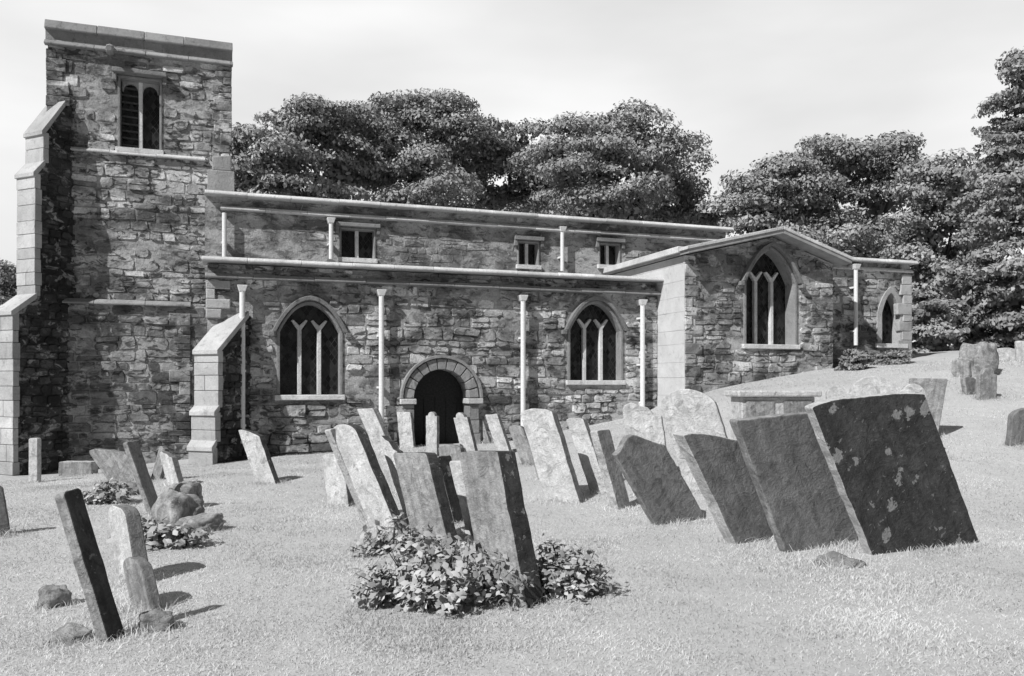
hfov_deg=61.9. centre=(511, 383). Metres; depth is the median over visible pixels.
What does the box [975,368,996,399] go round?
headstone
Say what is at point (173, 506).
fallen stone
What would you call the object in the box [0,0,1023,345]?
sky
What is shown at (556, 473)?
headstone
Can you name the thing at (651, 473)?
headstone
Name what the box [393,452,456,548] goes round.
headstone
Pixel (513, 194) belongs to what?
broadleaf tree
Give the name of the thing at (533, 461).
headstone
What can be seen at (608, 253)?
window
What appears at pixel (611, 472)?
headstone
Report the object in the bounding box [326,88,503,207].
broadleaf tree
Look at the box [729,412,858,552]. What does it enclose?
headstone
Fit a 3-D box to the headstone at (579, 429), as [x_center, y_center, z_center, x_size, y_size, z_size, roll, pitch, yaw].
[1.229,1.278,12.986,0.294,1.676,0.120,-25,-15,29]
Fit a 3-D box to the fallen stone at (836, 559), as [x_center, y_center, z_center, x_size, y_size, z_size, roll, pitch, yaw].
[3.086,1.698,8.088,0.395,0.082,0.438,-12,14,-34]
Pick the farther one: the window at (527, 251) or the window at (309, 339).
the window at (527, 251)
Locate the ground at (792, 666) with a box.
[0,350,1023,675]
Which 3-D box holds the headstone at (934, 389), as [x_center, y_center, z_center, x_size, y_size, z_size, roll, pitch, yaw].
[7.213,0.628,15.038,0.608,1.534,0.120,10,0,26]
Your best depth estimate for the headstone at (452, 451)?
16.36 m
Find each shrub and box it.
[834,348,874,370]
[869,348,913,365]
[910,289,973,353]
[922,259,1004,346]
[977,281,1023,348]
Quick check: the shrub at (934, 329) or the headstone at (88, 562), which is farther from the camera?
the shrub at (934, 329)
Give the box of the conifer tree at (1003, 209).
[939,46,1023,331]
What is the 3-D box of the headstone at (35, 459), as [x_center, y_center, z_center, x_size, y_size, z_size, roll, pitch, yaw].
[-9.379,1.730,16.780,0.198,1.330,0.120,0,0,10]
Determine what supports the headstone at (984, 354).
on the ground at (792, 666)
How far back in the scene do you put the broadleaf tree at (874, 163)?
39.77 m
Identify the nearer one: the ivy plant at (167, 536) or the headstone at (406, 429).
the ivy plant at (167, 536)
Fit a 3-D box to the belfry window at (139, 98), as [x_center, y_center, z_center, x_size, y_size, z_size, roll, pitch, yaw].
[-9.869,-7.162,22.653,1.315,2.151,0.620,0,0,-20]
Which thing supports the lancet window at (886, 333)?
in the parish church
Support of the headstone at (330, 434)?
on the ground at (792, 666)
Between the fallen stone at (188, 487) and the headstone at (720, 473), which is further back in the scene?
the fallen stone at (188, 487)
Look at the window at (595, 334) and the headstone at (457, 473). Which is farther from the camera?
the window at (595, 334)
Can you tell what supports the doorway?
in the parish church
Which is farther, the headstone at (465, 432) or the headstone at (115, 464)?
the headstone at (465, 432)
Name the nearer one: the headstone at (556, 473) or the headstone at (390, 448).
the headstone at (390, 448)
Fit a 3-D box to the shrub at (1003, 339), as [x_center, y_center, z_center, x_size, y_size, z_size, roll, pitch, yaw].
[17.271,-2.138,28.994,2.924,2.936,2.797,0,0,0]
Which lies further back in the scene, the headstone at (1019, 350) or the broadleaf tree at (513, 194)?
the broadleaf tree at (513, 194)
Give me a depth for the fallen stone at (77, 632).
5.79 m
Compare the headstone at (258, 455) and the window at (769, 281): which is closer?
the headstone at (258, 455)
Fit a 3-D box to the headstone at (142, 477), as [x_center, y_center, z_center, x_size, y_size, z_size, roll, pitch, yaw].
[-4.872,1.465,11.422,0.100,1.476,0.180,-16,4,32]
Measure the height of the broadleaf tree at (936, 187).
8.814 m
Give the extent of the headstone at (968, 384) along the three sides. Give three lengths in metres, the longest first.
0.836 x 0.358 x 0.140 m
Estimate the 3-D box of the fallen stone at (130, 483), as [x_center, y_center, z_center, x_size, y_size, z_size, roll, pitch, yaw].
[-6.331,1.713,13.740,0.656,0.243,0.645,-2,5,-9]
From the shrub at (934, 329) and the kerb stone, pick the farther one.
the shrub at (934, 329)
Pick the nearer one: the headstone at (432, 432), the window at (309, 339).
the headstone at (432, 432)
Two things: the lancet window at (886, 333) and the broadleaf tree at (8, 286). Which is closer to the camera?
the lancet window at (886, 333)
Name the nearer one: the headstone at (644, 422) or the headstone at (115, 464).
the headstone at (644, 422)
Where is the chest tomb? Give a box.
[724,390,821,439]
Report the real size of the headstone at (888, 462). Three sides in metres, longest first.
2.536 x 1.313 x 0.120 m
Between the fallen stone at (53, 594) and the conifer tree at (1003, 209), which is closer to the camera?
the fallen stone at (53, 594)
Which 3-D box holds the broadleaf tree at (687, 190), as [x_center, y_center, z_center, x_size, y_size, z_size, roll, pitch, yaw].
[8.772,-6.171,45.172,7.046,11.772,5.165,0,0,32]
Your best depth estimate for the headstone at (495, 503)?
6.88 m
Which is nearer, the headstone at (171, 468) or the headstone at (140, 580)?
the headstone at (140, 580)
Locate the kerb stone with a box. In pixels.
[58,461,97,475]
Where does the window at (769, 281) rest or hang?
in the parish church
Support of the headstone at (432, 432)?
on the ground at (792, 666)
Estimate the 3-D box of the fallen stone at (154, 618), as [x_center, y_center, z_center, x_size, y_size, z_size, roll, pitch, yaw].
[-2.526,1.698,6.080,0.253,0.171,0.233,8,-11,-23]
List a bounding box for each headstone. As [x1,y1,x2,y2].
[0,485,10,534]
[29,438,40,482]
[55,488,124,641]
[89,448,134,481]
[108,504,147,581]
[123,440,157,513]
[123,557,162,610]
[151,446,169,479]
[159,451,183,485]
[239,429,279,483]
[322,453,354,506]
[325,428,366,519]
[334,424,404,530]
[357,408,395,491]
[380,435,408,521]
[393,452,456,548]
[397,412,415,447]
[426,412,438,455]
[437,455,463,523]
[439,444,463,460]
[449,460,472,535]
[454,412,477,451]
[459,450,543,608]
[482,418,491,443]
[485,414,511,450]
[509,425,533,464]
[520,408,583,503]
[528,441,538,477]
[566,418,605,492]
[590,429,630,509]
[612,434,705,524]
[623,403,666,447]
[661,389,727,491]
[673,431,772,543]
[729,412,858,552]
[805,393,978,554]
[825,376,926,399]
[909,378,947,432]
[959,341,998,377]
[960,377,975,394]
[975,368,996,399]
[997,348,1014,361]
[1005,408,1023,445]
[1015,341,1023,361]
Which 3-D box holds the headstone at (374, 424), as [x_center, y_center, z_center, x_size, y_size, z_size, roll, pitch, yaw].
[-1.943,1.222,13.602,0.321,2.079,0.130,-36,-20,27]
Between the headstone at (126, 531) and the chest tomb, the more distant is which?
the chest tomb
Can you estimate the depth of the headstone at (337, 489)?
12.13 m
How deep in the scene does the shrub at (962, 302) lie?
30.49 m
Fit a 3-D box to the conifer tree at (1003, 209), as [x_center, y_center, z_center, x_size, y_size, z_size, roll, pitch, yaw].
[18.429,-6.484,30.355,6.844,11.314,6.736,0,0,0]
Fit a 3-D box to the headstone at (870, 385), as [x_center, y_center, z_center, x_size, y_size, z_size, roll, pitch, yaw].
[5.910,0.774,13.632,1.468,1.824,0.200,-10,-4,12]
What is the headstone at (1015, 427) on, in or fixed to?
on the ground at (792, 666)
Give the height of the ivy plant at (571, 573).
0.534 m
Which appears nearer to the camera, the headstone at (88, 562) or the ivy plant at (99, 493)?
the headstone at (88, 562)
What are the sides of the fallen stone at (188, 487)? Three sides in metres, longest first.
0.525 x 0.436 x 0.433 m
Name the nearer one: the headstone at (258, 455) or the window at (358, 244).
the headstone at (258, 455)
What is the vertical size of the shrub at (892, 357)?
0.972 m
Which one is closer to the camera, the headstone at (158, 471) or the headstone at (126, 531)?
the headstone at (126, 531)
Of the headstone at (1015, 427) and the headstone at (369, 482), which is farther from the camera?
the headstone at (1015, 427)
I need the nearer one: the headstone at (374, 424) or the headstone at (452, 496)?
the headstone at (452, 496)
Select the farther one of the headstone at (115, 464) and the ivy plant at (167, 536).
the headstone at (115, 464)
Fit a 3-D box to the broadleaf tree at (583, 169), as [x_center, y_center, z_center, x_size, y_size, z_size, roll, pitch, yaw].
[4.557,-6.390,41.127,9.996,14.469,7.370,0,0,0]
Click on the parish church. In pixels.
(178, 297)
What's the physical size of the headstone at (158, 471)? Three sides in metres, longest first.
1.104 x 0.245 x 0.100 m
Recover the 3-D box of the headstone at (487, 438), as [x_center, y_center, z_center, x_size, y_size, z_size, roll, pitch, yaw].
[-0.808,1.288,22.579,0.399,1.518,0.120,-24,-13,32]
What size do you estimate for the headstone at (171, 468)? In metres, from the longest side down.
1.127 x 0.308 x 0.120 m
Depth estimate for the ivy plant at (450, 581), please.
6.63 m
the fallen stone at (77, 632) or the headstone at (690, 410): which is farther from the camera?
the headstone at (690, 410)
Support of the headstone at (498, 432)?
on the ground at (792, 666)
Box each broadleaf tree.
[0,260,17,304]
[230,92,389,200]
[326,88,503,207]
[416,113,557,213]
[503,97,711,221]
[633,149,734,236]
[694,149,861,243]
[794,130,946,267]
[875,147,1004,303]
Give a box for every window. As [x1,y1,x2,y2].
[112,66,166,154]
[268,296,351,399]
[335,221,380,263]
[514,235,543,269]
[561,296,630,384]
[595,237,625,268]
[737,241,805,349]
[875,287,907,347]
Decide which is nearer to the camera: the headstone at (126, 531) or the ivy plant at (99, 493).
the headstone at (126, 531)
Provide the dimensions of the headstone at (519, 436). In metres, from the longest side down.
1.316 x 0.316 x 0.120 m
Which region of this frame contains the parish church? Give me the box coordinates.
[0,19,918,475]
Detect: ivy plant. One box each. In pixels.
[68,473,137,504]
[107,513,214,549]
[346,512,447,558]
[347,529,545,616]
[535,532,623,599]
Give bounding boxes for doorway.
[399,355,482,444]
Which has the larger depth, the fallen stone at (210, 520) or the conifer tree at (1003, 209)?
the conifer tree at (1003, 209)
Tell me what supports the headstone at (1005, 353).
on the ground at (792, 666)
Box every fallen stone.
[36,584,71,608]
[44,622,91,644]
[103,481,138,496]
[138,609,175,631]
[150,489,204,525]
[167,480,203,503]
[178,513,224,531]
[814,551,865,568]
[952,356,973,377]
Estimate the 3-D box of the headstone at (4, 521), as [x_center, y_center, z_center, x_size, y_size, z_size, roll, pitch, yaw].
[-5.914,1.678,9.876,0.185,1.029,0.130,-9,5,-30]
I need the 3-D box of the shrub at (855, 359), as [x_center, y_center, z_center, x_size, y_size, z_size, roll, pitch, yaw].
[9.363,-0.423,23.303,1.010,1.112,1.113,0,0,0]
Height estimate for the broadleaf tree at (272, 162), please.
16.052 m
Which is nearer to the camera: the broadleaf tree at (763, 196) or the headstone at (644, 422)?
the headstone at (644, 422)
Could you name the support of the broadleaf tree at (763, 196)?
on the ground at (792, 666)
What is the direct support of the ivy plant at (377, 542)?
on the ground at (792, 666)
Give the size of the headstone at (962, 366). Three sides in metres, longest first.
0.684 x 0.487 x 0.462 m
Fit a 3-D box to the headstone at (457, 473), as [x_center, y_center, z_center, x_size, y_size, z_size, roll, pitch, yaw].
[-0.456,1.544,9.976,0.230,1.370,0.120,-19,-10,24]
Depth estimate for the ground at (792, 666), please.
7.13 m

